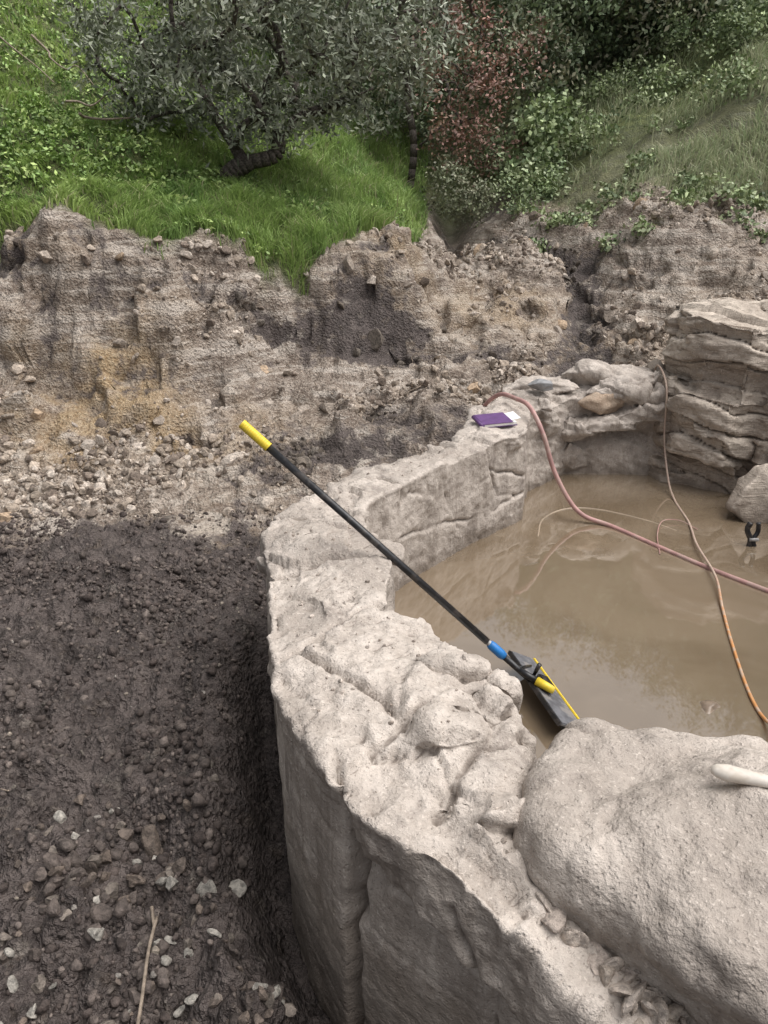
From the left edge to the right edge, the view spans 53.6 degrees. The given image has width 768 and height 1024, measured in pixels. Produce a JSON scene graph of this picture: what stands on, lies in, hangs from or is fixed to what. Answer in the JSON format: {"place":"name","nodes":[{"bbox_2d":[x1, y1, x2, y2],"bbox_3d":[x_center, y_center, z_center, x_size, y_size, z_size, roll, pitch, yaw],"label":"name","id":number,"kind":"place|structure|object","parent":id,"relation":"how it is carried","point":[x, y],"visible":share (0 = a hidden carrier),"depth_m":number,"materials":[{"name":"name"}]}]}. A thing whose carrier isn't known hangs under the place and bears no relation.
{"place":"outdoors","nodes":[
{"label":"outdoors","id":0,"kind":"place"},
{"bbox_2d":[0,0,767,1023],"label":"ground terrain","id":1,"kind":"structure","parent":0,"point":[72,330],"depth_m":5.27,"materials":[{"name":"soil"}]},
{"bbox_2d":[0,504,292,1023],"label":"soil clods","id":2,"kind":"object","parent":1,"relation":"on","point":[122,907],"visible":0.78,"depth_m":2.57,"materials":[{"name":"brown soil"}]},
{"bbox_2d":[0,774,296,1023],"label":"loose stones","id":3,"kind":"object","parent":1,"relation":"on","point":[101,913],"visible":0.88,"depth_m":2.05,"materials":[{"name":"grey stone"}]},
{"bbox_2d":[6,472,293,977],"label":"pebbles","id":4,"kind":"object","parent":1,"relation":"on","point":[155,949],"visible":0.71,"depth_m":2.64,"materials":[{"name":"stone"}]},
{"bbox_2d":[0,0,431,259],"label":"herbs","id":5,"kind":"object","parent":1,"relation":"on","point":[70,73],"visible":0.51,"depth_m":6.78,"materials":[{"name":"green plant"}]},
{"bbox_2d":[0,0,434,295],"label":"grass","id":6,"kind":"structure","parent":1,"relation":"on","point":[131,200],"depth_m":6.78,"materials":[{"name":"green plant"}]},
{"bbox_2d":[44,0,478,178],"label":"gnarled tree","id":7,"kind":"object","parent":1,"relation":"on","point":[205,58],"visible":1,"depth_m":6.65,"materials":[{"name":"green plant"}]},
{"bbox_2d":[0,34,746,1023],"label":"fallen twigs","id":8,"kind":"object","parent":1,"relation":"on","point":[154,920],"visible":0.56,"depth_m":5.93,"materials":[{"name":"brown wood"}]},
{"bbox_2d":[152,0,600,146],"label":"ravine shrubs","id":9,"kind":"object","parent":1,"relation":"on","point":[553,35],"visible":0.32,"depth_m":10.54,"materials":[{"name":"green plant"}]},
{"bbox_2d":[0,198,757,521],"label":"bank stones","id":10,"kind":"object","parent":1,"relation":"on","point":[375,337],"visible":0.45,"depth_m":5.63,"materials":[{"name":"grey stone"}]},
{"bbox_2d":[0,182,767,522],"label":"bank rubble","id":11,"kind":"object","parent":1,"relation":"on","point":[50,494],"visible":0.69,"depth_m":5.38,"materials":[{"name":"stone"}]},
{"bbox_2d":[368,0,504,189],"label":"bare dead tree","id":12,"kind":"object","parent":1,"relation":"on","point":[413,149],"visible":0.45,"depth_m":10.01,"materials":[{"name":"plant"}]},
{"bbox_2d":[419,151,498,228],"bbox_3d":[0.902,-3.894,9.235,1.014,0.897,0.905,0,22,0],"label":"shrub","id":13,"kind":"object","parent":1,"relation":"on","point":[475,193],"visible":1,"depth_m":9.13,"materials":[{"name":"green plant"}]},
{"bbox_2d":[256,359,671,1023],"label":"rock pond wall","id":14,"kind":"structure","parent":1,"relation":"on","point":[402,913],"depth_m":1.81,"materials":[{"name":"stone"}]},
{"bbox_2d":[281,364,651,906],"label":"mortar crumbs","id":15,"kind":"object","parent":14,"relation":"on","point":[390,722],"visible":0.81,"depth_m":1.96,"materials":[{"name":"concrete"}]},
{"bbox_2d":[471,411,520,427],"bbox_3d":[0.598,-0.491,4.032,0.234,0.048,0.144,-6,23,-14],"label":"notebook","id":16,"kind":"object","parent":14,"relation":"on","point":[493,420],"visible":1,"depth_m":4.01,"materials":[{"name":"paper"}]},
{"bbox_2d":[528,379,552,391],"bbox_3d":[0.953,-0.774,4.625,0.156,0.078,0.108,0,22,0],"label":"slate stone","id":17,"kind":"object","parent":14,"relation":"on","point":[543,385],"visible":1,"depth_m":4.59,"materials":[{"name":"grey stone"}]},
{"bbox_2d":[577,392,623,414],"bbox_3d":[1.347,-0.677,4.702,0.345,0.147,0.131,-9,24,-21],"label":"rust coloured stone","id":18,"kind":"object","parent":14,"relation":"on","point":[598,403],"visible":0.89,"depth_m":4.65,"materials":[{"name":"beige stone"}]},
{"bbox_2d":[535,892,688,1023],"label":"broken stones","id":19,"kind":"object","parent":14,"relation":"on","point":[603,966],"visible":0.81,"depth_m":1.31,"materials":[{"name":"beige stone"}]},
{"bbox_2d":[654,364,767,723],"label":"extension cord","id":20,"kind":"object","parent":14,"relation":"on","point":[762,716],"visible":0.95,"depth_m":3.45,"materials":[{"name":"orange rubber"}]},
{"bbox_2d":[397,0,554,186],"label":"reddish shrub","id":21,"kind":"object","parent":1,"relation":"on","point":[494,78],"visible":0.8,"depth_m":9.63,"materials":[{"name":"red plant"}]},
{"bbox_2d":[231,0,757,145],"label":"hillside thicket","id":22,"kind":"object","parent":1,"relation":"on","point":[601,32],"visible":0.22,"depth_m":11.47,"materials":[{"name":"green plant"}]},
{"bbox_2d":[486,82,587,196],"bbox_3d":[1.908,-4.768,9.870,1.111,1.496,1.484,17,27,35],"label":"leafy shrub","id":23,"kind":"object","parent":1,"relation":"on","point":[537,132],"visible":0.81,"depth_m":9.66,"materials":[{"name":"green plant"}]},
{"bbox_2d":[463,0,767,253],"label":"slope shrubs","id":24,"kind":"object","parent":1,"relation":"on","point":[735,15],"visible":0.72,"depth_m":9.40,"materials":[{"name":"green plant"}]},
{"bbox_2d":[496,6,767,215],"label":"dry grass","id":25,"kind":"structure","parent":1,"relation":"on","point":[714,158],"depth_m":8.61,"materials":[{"name":"green plant"}]},
{"bbox_2d":[512,717,767,1023],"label":"boulder","id":26,"kind":"object","parent":1,"relation":"on","point":[643,852],"visible":0.88,"depth_m":1.36,"materials":[{"name":"stone"}]},
{"bbox_2d":[710,764,767,787],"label":"paint brush","id":27,"kind":"object","parent":26,"relation":"on","point":[731,773],"visible":1,"depth_m":1.43,"materials":[{"name":"paint"}]},
{"bbox_2d":[645,297,767,493],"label":"layered rock outcrop","id":28,"kind":"object","parent":1,"relation":"on","point":[714,352],"visible":0.69,"depth_m":4.48,"materials":[{"name":"stone"}]},
{"bbox_2d":[394,474,767,758],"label":"pond water","id":29,"kind":"structure","parent":0,"point":[612,626],"depth_m":3.28,"materials":[{"name":"brown liquid"}]},
{"bbox_2d":[239,420,579,729],"bbox_3d":[0.152,0.153,2.600,1.190,0.943,0.403,8,23,19],"label":"long handled squeegee","id":30,"kind":"object","parent":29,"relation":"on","point":[549,695],"visible":0.99,"depth_m":2.54,"materials":[{"name":"black paint"}]},
{"bbox_2d":[538,507,674,535],"bbox_3d":[1.155,0.046,4.163,0.763,0.014,0.372,-2,22,-6],"label":"sunken hose","id":31,"kind":"object","parent":29,"relation":"in","point":[594,509],"visible":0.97,"depth_m":4.23,"materials":[{"name":"rubber"}]},
{"bbox_2d":[483,392,767,592],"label":"rubber hose","id":32,"kind":"object","parent":29,"relation":"on","point":[528,405],"visible":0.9,"depth_m":4.10,"materials":[{"name":"pink rubber"}]},
{"bbox_2d":[657,519,697,553],"bbox_3d":[1.461,0.116,3.953,0.173,0.022,0.458,20,30,41],"label":"thin cable","id":33,"kind":"object","parent":29,"relation":"on","point":[669,519],"visible":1,"depth_m":4.05,"materials":[{"name":"beige rubber"}]},
{"bbox_2d":[700,700,720,713],"bbox_3d":[1.126,0.675,2.619,0.110,0.037,0.073,-14,26,-30],"label":"submerged stone","id":34,"kind":"object","parent":29,"relation":"in","point":[709,706],"visible":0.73,"depth_m":2.61,"materials":[{"name":"beige stone"}]},
{"bbox_2d":[726,463,767,522],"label":"rock","id":35,"kind":"object","parent":29,"relation":"in","point":[747,501],"visible":0.88,"depth_m":4.12,"materials":[{"name":"stone"}]},
{"bbox_2d":[744,521,760,546],"bbox_3d":[1.857,0.127,3.837,0.082,0.158,0.048,0,22,0],"label":"spring clamp","id":36,"kind":"object","parent":29,"relation":"in","point":[751,540],"visible":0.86,"depth_m":3.83,"materials":[{"name":"black paint"}]}
]}

